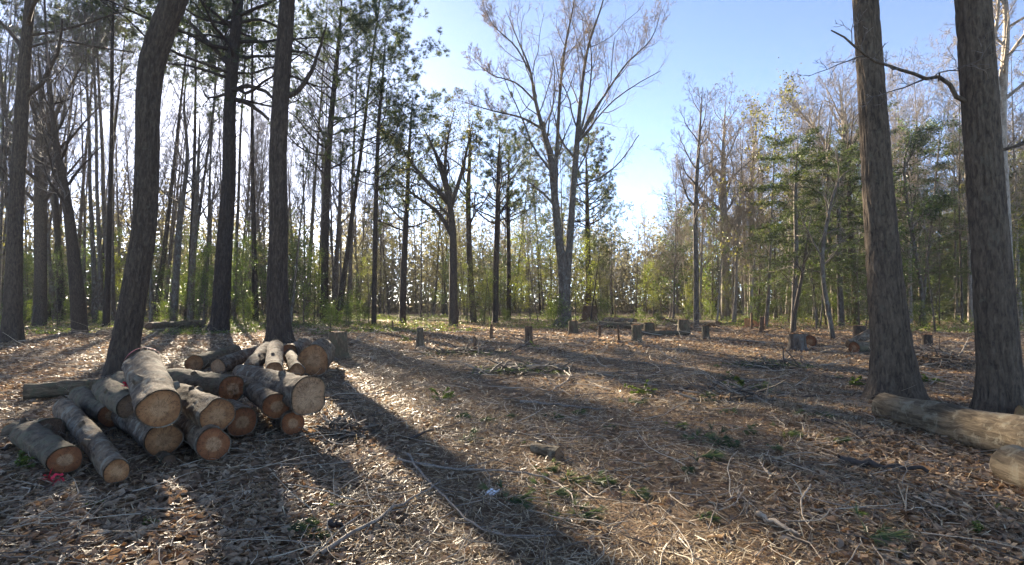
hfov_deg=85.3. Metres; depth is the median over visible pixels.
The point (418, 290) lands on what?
spring tree
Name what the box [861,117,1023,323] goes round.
evergreen tree
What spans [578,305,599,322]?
stump
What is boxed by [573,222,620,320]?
pine tree
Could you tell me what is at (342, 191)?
bare tree
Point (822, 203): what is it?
bare tree
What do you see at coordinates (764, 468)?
stick
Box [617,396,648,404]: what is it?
pine sprig
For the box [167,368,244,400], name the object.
log
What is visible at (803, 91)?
bare tree
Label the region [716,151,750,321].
bare tree
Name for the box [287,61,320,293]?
bare tree
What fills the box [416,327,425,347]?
stump
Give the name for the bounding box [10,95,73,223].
bare tree
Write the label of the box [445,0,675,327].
maple tree
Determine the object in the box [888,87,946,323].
bare tree
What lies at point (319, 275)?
holly tree
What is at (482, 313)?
shrub
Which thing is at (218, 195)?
bare tree
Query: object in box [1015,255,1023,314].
evergreen tree
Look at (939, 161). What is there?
bare tree
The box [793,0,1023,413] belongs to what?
oak tree
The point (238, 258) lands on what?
holly tree
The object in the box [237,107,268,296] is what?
bare tree
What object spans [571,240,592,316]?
spring tree
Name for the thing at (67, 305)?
shrub
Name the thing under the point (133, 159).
bare tree
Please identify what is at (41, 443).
log
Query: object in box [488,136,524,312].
bare tree
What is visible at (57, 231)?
pine tree
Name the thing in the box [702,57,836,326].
leafy tree
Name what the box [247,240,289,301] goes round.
holly tree
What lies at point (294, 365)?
log
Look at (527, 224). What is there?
young tree
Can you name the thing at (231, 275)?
holly tree
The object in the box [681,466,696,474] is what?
pine sprig
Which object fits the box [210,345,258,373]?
log
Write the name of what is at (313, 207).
tree
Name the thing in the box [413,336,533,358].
brush heap
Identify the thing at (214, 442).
log
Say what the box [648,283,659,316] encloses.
spring tree
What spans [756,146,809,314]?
bare tree
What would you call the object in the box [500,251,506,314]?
young tree
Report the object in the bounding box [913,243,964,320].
evergreen tree
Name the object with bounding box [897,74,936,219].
bare tree
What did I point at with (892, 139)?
bare tree
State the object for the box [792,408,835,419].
pine sprig
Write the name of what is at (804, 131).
bare tree
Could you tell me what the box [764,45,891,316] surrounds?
bare tree
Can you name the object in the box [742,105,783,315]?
bare tree
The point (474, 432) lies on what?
pine sprig
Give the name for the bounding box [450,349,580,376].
brush heap
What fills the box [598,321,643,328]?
log
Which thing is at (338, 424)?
brush heap
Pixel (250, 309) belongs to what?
shrub
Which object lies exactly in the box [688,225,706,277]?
bare tree
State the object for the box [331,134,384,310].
bare tree
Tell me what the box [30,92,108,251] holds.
bare tree
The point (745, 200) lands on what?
bare tree
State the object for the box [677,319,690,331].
stump
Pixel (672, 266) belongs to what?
bare tree
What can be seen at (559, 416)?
pine sprig
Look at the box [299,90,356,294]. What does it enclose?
bare tree
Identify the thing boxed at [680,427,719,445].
pine sprig
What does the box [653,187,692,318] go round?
bare tree
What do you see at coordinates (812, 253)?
evergreen tree
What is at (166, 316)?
shrub
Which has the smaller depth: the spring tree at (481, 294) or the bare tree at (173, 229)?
the spring tree at (481, 294)
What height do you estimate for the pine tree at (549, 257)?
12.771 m
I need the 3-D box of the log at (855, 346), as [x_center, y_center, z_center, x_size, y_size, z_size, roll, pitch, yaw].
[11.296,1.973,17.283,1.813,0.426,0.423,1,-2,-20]
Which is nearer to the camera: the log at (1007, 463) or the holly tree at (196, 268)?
the log at (1007, 463)
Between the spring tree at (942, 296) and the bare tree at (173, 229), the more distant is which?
the bare tree at (173, 229)
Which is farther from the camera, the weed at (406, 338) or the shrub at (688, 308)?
the shrub at (688, 308)
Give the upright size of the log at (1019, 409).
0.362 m
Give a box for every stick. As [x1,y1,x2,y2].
[0,442,12,450]
[319,481,449,555]
[325,398,360,400]
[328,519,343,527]
[397,454,595,504]
[404,453,555,538]
[408,423,457,439]
[520,400,602,409]
[541,362,570,393]
[755,510,801,535]
[758,460,771,477]
[793,491,904,511]
[800,484,814,530]
[811,418,866,433]
[837,455,928,472]
[898,484,908,514]
[913,495,953,512]
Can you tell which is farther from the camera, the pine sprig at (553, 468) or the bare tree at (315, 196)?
the bare tree at (315, 196)
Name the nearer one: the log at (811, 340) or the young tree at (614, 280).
the log at (811, 340)
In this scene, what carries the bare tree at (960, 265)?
on the ground at (626, 499)
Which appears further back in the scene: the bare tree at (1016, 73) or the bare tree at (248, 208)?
the bare tree at (248, 208)
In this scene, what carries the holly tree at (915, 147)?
on the ground at (626, 499)
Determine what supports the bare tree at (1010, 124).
on the ground at (626, 499)
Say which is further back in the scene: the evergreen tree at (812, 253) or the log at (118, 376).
the evergreen tree at (812, 253)
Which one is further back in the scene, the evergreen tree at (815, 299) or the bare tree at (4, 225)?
the bare tree at (4, 225)
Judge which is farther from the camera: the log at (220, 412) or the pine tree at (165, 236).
the pine tree at (165, 236)
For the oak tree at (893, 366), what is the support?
on the ground at (626, 499)
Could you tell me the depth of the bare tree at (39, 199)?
36.08 m
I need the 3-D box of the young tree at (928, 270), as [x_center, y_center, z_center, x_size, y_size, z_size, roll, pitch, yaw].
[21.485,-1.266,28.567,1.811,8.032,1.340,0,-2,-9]
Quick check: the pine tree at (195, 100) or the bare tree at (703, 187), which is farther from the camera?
the bare tree at (703, 187)
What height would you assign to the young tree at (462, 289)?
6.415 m
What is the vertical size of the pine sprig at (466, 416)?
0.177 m
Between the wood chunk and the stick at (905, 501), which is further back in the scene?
the wood chunk
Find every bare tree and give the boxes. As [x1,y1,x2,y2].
[0,0,59,212]
[0,0,62,226]
[0,0,70,298]
[0,0,74,319]
[0,0,106,320]
[0,10,112,332]
[0,19,99,320]
[0,23,103,326]
[0,30,60,272]
[0,41,60,279]
[0,54,33,314]
[0,82,33,306]
[7,0,94,319]
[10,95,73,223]
[11,118,33,280]
[11,120,63,251]
[26,90,77,238]
[27,7,109,232]
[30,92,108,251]
[34,0,141,259]
[34,0,143,322]
[34,0,152,321]
[37,2,139,257]
[48,112,95,299]
[52,9,131,318]
[76,0,145,321]
[77,42,136,295]
[78,67,134,315]
[92,128,127,248]
[98,50,187,303]
[99,71,169,234]
[100,106,132,253]
[100,116,134,288]
[104,52,193,321]
[109,54,180,314]
[124,68,182,218]
[156,101,208,314]
[157,116,189,264]
[158,69,203,315]
[159,60,221,314]
[159,86,221,319]
[160,40,221,321]
[163,0,267,320]
[167,0,268,219]
[175,90,242,314]
[186,76,222,313]
[189,0,269,89]
[191,74,249,226]
[213,97,243,234]
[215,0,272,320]
[219,98,267,278]
[235,66,269,315]
[235,84,293,308]
[235,93,268,314]
[236,127,268,309]
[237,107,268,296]
[240,94,269,311]
[241,83,268,312]
[242,34,308,205]
[243,70,317,224]
[249,126,296,243]
[258,54,342,324]
[268,118,308,312]
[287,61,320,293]
[287,110,310,254]
[288,8,367,318]
[288,111,321,311]
[289,25,355,246]
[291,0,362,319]
[293,41,349,316]
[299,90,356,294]
[305,45,362,312]
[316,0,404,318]
[316,98,363,317]
[331,77,360,280]
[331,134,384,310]
[335,113,373,309]
[354,79,383,313]
[357,111,395,312]
[359,113,393,309]
[360,94,406,309]
[366,146,396,314]
[373,96,486,326]
[390,167,416,256]
[396,127,429,309]
[403,141,442,316]
[418,127,461,314]
[434,128,463,314]
[482,149,512,319]
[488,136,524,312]
[505,203,544,313]
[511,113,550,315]
[532,126,583,255]
[551,161,584,258]
[596,203,623,316]
[622,205,651,314]
[634,199,652,312]
[642,220,666,315]
[647,148,706,312]
[649,132,711,315]
[650,213,692,318]
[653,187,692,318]
[656,196,686,312]
[666,115,747,319]
[670,70,725,326]
[670,122,729,311]
[675,214,708,277]
[682,73,766,319]
[686,94,789,323]
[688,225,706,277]
[691,103,730,293]
[698,226,715,292]
[700,202,735,322]
[704,211,752,320]
[710,107,777,314]
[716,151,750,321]
[716,156,773,313]
[717,185,748,311]
[729,92,801,318]
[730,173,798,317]
[730,222,771,313]
[731,145,764,313]
[734,87,793,319]
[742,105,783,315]
[747,159,781,300]
[748,69,834,316]
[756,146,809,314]
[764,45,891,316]
[767,113,817,283]
[769,139,801,289]
[775,87,833,313]
[776,76,828,315]
[792,72,866,318]
[797,86,859,322]
[799,102,831,320]
[800,131,859,317]
[802,77,857,319]
[823,49,937,238]
[825,84,861,324]
[835,114,925,251]
[886,52,958,304]
[887,37,958,316]
[887,85,943,223]
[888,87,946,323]
[891,98,960,245]
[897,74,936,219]
[903,86,963,299]
[905,27,1016,322]
[906,42,1012,315]
[922,100,958,299]
[925,47,1021,212]
[926,35,967,324]
[927,75,1016,205]
[935,114,1023,245]
[936,0,1023,278]
[950,79,1023,208]
[996,21,1023,322]
[1007,90,1023,293]
[1008,59,1023,210]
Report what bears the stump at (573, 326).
on the ground at (626, 499)
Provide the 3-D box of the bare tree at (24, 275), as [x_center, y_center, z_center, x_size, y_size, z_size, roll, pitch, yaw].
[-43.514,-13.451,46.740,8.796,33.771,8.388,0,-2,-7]
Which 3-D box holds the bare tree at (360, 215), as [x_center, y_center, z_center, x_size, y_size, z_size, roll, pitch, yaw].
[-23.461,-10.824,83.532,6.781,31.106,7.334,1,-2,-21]
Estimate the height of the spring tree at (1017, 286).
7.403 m
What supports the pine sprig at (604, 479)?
on the ground at (626, 499)
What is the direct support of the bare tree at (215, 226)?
on the ground at (626, 499)
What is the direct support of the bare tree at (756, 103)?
on the ground at (626, 499)
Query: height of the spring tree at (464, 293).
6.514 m
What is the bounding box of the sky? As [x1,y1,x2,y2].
[0,0,1023,303]
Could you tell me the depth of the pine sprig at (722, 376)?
11.42 m
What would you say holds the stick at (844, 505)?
on the ground at (626, 499)
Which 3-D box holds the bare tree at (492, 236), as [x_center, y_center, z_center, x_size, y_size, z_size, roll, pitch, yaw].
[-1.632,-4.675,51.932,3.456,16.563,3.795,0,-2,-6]
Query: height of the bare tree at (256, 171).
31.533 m
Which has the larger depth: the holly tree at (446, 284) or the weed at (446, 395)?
the holly tree at (446, 284)
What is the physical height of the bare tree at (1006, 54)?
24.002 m
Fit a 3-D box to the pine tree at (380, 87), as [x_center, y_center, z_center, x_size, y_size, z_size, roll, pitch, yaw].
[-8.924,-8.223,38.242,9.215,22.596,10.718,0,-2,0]
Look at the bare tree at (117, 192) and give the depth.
60.48 m
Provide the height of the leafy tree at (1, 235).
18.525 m
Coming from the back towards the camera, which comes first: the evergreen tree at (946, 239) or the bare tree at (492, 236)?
the evergreen tree at (946, 239)
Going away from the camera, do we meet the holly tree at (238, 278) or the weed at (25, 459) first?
the weed at (25, 459)
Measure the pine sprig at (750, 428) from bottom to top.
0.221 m
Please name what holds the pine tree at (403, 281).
on the ground at (626, 499)
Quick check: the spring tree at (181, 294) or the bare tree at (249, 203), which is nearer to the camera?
the spring tree at (181, 294)
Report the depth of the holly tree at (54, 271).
46.65 m
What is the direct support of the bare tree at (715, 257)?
on the ground at (626, 499)
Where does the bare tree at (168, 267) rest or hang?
on the ground at (626, 499)
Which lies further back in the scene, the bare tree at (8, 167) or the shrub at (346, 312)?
the bare tree at (8, 167)
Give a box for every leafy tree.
[0,77,32,263]
[342,240,371,314]
[369,232,407,316]
[410,176,476,314]
[422,223,461,313]
[429,184,493,314]
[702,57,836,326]
[895,184,952,314]
[959,71,1023,239]
[1008,131,1023,251]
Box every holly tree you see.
[0,250,47,315]
[2,238,62,322]
[23,240,68,317]
[24,254,33,298]
[29,245,87,325]
[61,223,97,308]
[80,223,127,304]
[147,237,172,321]
[152,238,171,298]
[163,215,211,305]
[178,277,185,316]
[179,235,212,304]
[180,238,210,316]
[180,258,212,316]
[182,243,215,327]
[185,236,215,314]
[185,263,212,319]
[198,229,255,323]
[210,227,246,299]
[231,235,261,309]
[231,235,265,321]
[231,249,249,318]
[241,221,267,318]
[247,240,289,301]
[258,208,320,307]
[258,265,266,309]
[263,228,305,299]
[288,231,325,325]
[288,232,314,322]
[298,239,333,322]
[344,275,360,307]
[427,250,462,312]
[470,244,501,321]
[475,264,491,312]
[483,247,514,317]
[502,230,531,313]
[511,262,522,313]
[641,193,707,318]
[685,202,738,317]
[755,243,789,317]
[790,234,854,324]
[832,236,866,309]
[847,105,960,325]
[850,159,963,292]
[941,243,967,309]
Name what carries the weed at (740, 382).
on the ground at (626, 499)
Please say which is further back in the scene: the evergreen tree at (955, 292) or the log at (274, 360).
the evergreen tree at (955, 292)
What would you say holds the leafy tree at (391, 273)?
on the ground at (626, 499)
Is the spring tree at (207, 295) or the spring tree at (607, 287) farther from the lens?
the spring tree at (607, 287)
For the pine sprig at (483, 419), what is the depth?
7.30 m
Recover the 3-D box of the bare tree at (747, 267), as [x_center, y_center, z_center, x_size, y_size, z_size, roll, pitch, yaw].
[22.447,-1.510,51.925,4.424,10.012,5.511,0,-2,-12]
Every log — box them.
[1,418,66,437]
[9,422,82,473]
[23,379,98,399]
[52,398,129,483]
[69,386,114,427]
[91,378,133,417]
[110,371,127,387]
[111,412,183,456]
[121,347,181,427]
[145,319,206,329]
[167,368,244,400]
[172,414,230,461]
[176,383,235,429]
[184,345,240,370]
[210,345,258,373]
[224,399,256,435]
[232,364,325,414]
[235,372,289,418]
[244,342,269,365]
[265,340,283,370]
[275,408,304,434]
[283,338,311,361]
[283,348,305,375]
[297,338,335,375]
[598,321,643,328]
[602,316,636,321]
[642,330,690,335]
[664,318,720,326]
[806,334,816,345]
[845,329,869,347]
[848,341,869,352]
[872,393,1023,451]
[990,444,1023,488]
[1014,405,1023,414]
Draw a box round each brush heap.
[44,318,191,337]
[292,400,383,439]
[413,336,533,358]
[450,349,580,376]
[562,312,610,328]
[614,308,739,331]
[645,368,819,404]
[713,347,833,369]
[862,336,975,369]
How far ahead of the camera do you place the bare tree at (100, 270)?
43.70 m
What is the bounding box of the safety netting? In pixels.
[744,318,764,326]
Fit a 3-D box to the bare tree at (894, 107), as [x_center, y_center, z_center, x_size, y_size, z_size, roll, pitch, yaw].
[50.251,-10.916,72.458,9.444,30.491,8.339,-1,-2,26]
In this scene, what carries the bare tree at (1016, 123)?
on the ground at (626, 499)
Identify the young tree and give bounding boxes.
[50,254,63,328]
[180,234,199,317]
[232,240,248,322]
[336,246,353,322]
[356,224,377,323]
[421,244,436,320]
[448,209,479,321]
[459,252,464,319]
[470,206,493,308]
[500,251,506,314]
[516,208,539,322]
[588,206,603,320]
[591,234,602,292]
[608,253,620,296]
[653,243,666,315]
[770,209,825,332]
[794,138,863,338]
[798,234,820,328]
[810,177,847,327]
[847,222,866,324]
[912,179,940,330]
[926,180,960,323]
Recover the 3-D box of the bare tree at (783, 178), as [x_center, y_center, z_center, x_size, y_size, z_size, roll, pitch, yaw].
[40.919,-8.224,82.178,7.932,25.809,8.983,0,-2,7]
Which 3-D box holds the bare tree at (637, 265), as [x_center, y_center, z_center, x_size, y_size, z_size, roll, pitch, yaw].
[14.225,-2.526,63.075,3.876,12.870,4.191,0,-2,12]
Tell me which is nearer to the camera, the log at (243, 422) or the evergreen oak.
the log at (243, 422)
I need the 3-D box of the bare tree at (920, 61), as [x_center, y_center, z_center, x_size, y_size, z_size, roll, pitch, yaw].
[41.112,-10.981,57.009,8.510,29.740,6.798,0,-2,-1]
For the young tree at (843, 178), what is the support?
on the ground at (626, 499)
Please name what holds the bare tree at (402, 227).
on the ground at (626, 499)
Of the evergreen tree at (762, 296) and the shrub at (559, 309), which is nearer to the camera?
the shrub at (559, 309)
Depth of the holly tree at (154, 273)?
43.64 m
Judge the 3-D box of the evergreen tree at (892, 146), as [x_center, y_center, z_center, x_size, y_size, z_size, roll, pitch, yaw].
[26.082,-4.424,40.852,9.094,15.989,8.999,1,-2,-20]
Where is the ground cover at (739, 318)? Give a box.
[0,312,1023,335]
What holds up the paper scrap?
on the ground at (626, 499)
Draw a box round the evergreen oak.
[433,87,494,322]
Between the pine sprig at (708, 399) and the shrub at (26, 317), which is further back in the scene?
the shrub at (26, 317)
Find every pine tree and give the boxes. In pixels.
[0,0,31,154]
[0,0,131,320]
[1,0,133,318]
[43,0,175,284]
[72,0,158,326]
[72,0,334,331]
[115,0,258,320]
[123,0,272,317]
[158,0,318,320]
[183,0,271,318]
[248,0,419,322]
[262,0,332,343]
[292,0,450,323]
[313,0,429,321]
[356,50,477,322]
[365,112,418,271]
[449,90,550,322]
[479,126,543,318]
[486,124,560,312]
[512,179,554,314]
[521,205,577,313]
[533,224,565,300]
[538,118,620,305]
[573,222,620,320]
[574,226,608,312]
[590,182,634,313]
[592,251,619,312]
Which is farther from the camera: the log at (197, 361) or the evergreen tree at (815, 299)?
the evergreen tree at (815, 299)
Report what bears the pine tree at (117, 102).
on the ground at (626, 499)
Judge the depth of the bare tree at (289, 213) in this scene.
82.44 m
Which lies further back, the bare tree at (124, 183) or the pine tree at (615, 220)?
the bare tree at (124, 183)
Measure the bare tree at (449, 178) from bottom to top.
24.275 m
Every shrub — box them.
[23,299,32,325]
[58,298,69,323]
[94,309,102,323]
[150,299,177,321]
[230,302,247,317]
[234,295,258,321]
[296,301,316,323]
[316,300,342,329]
[321,296,342,321]
[335,290,368,325]
[338,305,355,325]
[349,297,364,316]
[357,303,370,323]
[473,309,488,322]
[502,309,512,321]
[541,301,557,321]
[545,292,578,328]
[592,294,616,318]
[634,307,647,320]
[652,311,662,323]
[679,301,700,319]
[701,299,716,319]
[740,293,769,323]
[790,310,805,325]
[825,292,857,322]
[908,300,934,326]
[937,298,953,316]
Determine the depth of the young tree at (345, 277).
36.83 m
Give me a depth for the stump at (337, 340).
14.98 m
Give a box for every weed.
[14,450,35,470]
[142,518,159,524]
[397,332,416,341]
[429,387,455,399]
[624,379,657,394]
[722,371,769,387]
[849,376,865,385]
[921,374,944,382]
[969,520,983,532]
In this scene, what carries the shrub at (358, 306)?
on the ground at (626, 499)
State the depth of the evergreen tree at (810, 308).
59.44 m
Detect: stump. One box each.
[328,330,350,359]
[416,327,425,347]
[524,326,533,345]
[567,320,578,333]
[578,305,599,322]
[631,324,642,342]
[644,322,654,330]
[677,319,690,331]
[700,325,709,339]
[784,333,807,351]
[853,325,865,336]
[921,334,933,345]
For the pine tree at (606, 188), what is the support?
on the ground at (626, 499)
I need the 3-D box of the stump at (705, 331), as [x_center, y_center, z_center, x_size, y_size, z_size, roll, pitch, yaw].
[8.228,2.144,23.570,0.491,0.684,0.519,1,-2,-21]
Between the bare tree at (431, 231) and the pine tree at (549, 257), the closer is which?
the bare tree at (431, 231)
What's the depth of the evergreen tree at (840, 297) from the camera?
36.12 m
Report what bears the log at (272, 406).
on the log at (289, 422)
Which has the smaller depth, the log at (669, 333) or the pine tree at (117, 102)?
the log at (669, 333)
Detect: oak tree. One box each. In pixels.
[0,0,139,342]
[101,0,188,377]
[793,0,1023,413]
[852,0,929,400]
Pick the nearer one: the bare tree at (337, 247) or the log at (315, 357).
the log at (315, 357)
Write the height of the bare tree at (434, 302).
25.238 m
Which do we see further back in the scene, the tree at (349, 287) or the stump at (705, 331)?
the tree at (349, 287)
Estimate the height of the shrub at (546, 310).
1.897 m
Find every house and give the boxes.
[679,281,717,311]
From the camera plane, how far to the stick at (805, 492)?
4.12 m
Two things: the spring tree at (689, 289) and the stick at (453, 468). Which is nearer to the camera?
the stick at (453, 468)
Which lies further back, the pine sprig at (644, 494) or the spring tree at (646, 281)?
the spring tree at (646, 281)
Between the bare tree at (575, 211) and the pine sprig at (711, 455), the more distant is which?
the bare tree at (575, 211)
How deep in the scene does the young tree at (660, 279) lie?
43.58 m
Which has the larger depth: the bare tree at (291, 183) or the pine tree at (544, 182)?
the pine tree at (544, 182)
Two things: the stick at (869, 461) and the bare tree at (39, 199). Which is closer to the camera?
the stick at (869, 461)
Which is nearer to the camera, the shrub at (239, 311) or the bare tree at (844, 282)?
the bare tree at (844, 282)
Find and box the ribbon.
[37,468,64,485]
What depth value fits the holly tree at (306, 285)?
37.61 m
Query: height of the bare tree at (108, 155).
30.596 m
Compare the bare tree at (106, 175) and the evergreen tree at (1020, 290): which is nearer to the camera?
the evergreen tree at (1020, 290)
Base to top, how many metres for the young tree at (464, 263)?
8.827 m
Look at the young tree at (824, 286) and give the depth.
23.97 m
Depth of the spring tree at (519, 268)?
45.78 m
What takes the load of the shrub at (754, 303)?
on the ground at (626, 499)
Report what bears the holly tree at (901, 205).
on the ground at (626, 499)
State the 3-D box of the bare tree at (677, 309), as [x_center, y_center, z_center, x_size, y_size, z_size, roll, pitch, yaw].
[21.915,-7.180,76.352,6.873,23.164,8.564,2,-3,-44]
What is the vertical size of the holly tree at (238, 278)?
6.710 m
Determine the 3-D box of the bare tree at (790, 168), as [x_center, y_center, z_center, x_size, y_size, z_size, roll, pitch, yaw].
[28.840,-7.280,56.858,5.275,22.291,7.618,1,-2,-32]
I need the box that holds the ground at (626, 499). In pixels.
[0,303,1023,564]
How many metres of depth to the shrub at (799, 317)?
37.05 m
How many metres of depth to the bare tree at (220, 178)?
67.22 m
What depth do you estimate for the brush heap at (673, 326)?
31.20 m
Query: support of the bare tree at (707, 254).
on the ground at (626, 499)
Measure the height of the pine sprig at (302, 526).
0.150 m
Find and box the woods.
[0,163,1023,316]
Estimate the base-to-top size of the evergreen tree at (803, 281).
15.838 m
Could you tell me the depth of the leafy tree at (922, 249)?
68.20 m
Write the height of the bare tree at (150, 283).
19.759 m
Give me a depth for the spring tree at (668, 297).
67.28 m
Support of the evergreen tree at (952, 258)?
on the ground at (626, 499)
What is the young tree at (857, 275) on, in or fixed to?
on the ground at (626, 499)
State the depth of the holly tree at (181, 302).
59.86 m
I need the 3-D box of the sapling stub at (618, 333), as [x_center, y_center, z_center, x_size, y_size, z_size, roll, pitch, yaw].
[4.034,1.980,20.923,0.142,0.777,0.134,-1,-3,35]
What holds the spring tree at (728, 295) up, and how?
on the ground at (626, 499)
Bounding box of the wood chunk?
[530,442,563,459]
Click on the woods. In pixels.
(625, 301)
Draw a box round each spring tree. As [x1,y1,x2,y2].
[96,253,123,306]
[96,254,122,305]
[178,275,186,310]
[200,272,232,314]
[307,251,332,317]
[353,253,385,314]
[409,274,425,309]
[457,243,485,318]
[457,260,486,322]
[458,263,474,314]
[475,279,487,311]
[480,275,492,319]
[488,271,506,304]
[499,265,512,307]
[507,221,551,320]
[510,261,533,320]
[534,238,565,318]
[571,229,606,309]
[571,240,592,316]
[582,261,604,305]
[597,268,619,308]
[634,262,654,313]
[635,259,659,316]
[647,258,666,311]
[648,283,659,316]
[660,280,676,311]
[680,257,707,317]
[698,243,718,319]
[719,268,740,320]
[927,274,952,319]
[1011,204,1023,312]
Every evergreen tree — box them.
[643,206,716,312]
[704,249,740,313]
[719,124,866,330]
[738,187,819,319]
[756,213,787,311]
[756,273,773,315]
[763,252,805,322]
[767,179,836,314]
[770,171,864,315]
[772,184,836,314]
[772,191,864,324]
[782,141,909,326]
[786,99,929,321]
[800,265,828,319]
[811,159,864,315]
[825,170,902,303]
[830,254,866,322]
[844,262,867,325]
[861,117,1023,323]
[893,182,953,304]
[901,130,1023,318]
[903,264,927,321]
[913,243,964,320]
[915,196,966,309]
[924,166,1023,319]
[930,202,1023,315]
[930,258,967,320]
[938,198,967,293]
[1008,145,1023,302]
[1009,160,1023,290]
[1011,173,1023,293]
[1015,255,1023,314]
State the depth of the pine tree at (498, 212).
41.83 m
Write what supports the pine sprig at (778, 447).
on the ground at (626, 499)
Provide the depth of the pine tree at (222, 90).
54.48 m
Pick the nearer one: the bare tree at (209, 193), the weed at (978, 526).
the weed at (978, 526)
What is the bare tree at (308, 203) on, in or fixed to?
on the ground at (626, 499)
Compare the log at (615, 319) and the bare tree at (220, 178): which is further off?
the bare tree at (220, 178)
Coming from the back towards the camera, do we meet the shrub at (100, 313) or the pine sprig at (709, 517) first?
the shrub at (100, 313)
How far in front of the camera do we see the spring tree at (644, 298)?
67.62 m
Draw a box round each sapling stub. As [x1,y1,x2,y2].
[473,336,476,354]
[490,324,492,338]
[598,325,600,336]
[617,325,619,341]
[750,313,752,328]
[758,316,762,332]
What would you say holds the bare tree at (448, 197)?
on the ground at (626, 499)
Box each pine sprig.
[287,517,318,535]
[302,519,334,541]
[447,408,472,418]
[458,425,485,443]
[464,412,497,424]
[476,474,537,508]
[525,474,580,507]
[532,459,560,472]
[539,468,592,485]
[542,413,565,419]
[547,496,606,523]
[572,407,586,414]
[590,469,620,487]
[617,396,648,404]
[620,484,654,500]
[663,421,688,428]
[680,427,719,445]
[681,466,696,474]
[686,391,716,400]
[688,422,733,447]
[690,448,727,461]
[693,511,719,521]
[698,392,718,402]
[706,435,741,450]
[718,374,738,381]
[719,407,738,413]
[737,422,757,435]
[762,443,783,451]
[772,424,805,435]
[781,430,803,438]
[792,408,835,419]
[818,432,851,443]
[849,497,921,558]
[855,510,868,516]
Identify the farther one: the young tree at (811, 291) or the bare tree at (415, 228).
the bare tree at (415, 228)
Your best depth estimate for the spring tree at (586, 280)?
47.59 m
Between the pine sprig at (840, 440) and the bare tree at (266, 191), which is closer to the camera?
the pine sprig at (840, 440)
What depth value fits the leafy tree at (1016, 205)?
36.72 m
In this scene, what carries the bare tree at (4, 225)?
on the ground at (626, 499)
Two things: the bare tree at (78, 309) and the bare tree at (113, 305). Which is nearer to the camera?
the bare tree at (78, 309)
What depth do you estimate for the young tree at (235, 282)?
39.92 m
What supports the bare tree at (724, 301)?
on the ground at (626, 499)
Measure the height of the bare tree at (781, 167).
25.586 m
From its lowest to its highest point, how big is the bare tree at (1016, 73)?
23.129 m
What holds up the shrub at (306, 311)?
on the ground at (626, 499)
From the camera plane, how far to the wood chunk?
5.60 m
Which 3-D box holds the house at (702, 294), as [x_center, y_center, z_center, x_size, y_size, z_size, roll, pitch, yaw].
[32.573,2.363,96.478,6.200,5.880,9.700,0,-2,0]
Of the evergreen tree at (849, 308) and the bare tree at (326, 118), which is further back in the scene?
the bare tree at (326, 118)
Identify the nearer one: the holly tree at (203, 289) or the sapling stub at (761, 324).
the sapling stub at (761, 324)
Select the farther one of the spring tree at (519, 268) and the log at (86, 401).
the spring tree at (519, 268)
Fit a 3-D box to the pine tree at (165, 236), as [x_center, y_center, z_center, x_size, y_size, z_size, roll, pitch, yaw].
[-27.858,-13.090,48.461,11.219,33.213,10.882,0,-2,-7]
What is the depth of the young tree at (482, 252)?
41.62 m
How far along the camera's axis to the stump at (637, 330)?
21.25 m
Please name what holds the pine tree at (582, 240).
on the ground at (626, 499)
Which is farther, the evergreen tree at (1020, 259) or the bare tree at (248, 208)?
the bare tree at (248, 208)
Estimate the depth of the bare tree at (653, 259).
61.27 m
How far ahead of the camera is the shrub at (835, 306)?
37.48 m
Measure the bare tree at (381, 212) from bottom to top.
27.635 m
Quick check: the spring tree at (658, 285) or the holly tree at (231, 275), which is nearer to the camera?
the holly tree at (231, 275)
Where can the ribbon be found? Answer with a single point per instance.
(54, 475)
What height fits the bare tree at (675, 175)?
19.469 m
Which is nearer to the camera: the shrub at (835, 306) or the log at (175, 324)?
the log at (175, 324)
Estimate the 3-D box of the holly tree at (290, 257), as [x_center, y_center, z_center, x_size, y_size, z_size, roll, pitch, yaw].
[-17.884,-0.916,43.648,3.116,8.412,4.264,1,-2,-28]
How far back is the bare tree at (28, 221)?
81.48 m
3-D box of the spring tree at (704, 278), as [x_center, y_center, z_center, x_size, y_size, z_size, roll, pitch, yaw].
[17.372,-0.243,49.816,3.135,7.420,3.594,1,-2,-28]
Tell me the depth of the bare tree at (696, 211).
34.85 m
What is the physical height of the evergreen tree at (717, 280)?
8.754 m
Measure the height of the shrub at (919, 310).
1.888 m
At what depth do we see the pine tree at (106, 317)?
34.83 m
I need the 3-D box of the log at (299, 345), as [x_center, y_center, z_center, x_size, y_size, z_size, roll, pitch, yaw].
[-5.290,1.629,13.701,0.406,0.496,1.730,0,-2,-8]
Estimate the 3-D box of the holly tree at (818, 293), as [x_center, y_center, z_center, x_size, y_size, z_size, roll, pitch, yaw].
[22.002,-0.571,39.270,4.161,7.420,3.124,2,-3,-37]
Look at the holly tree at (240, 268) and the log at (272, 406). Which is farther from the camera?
the holly tree at (240, 268)
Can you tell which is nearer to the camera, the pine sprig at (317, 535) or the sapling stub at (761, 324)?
the pine sprig at (317, 535)
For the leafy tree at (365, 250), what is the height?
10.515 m
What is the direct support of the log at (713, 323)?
on the ground at (626, 499)
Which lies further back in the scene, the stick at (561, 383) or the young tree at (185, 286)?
the young tree at (185, 286)
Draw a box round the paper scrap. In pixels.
[485,488,498,494]

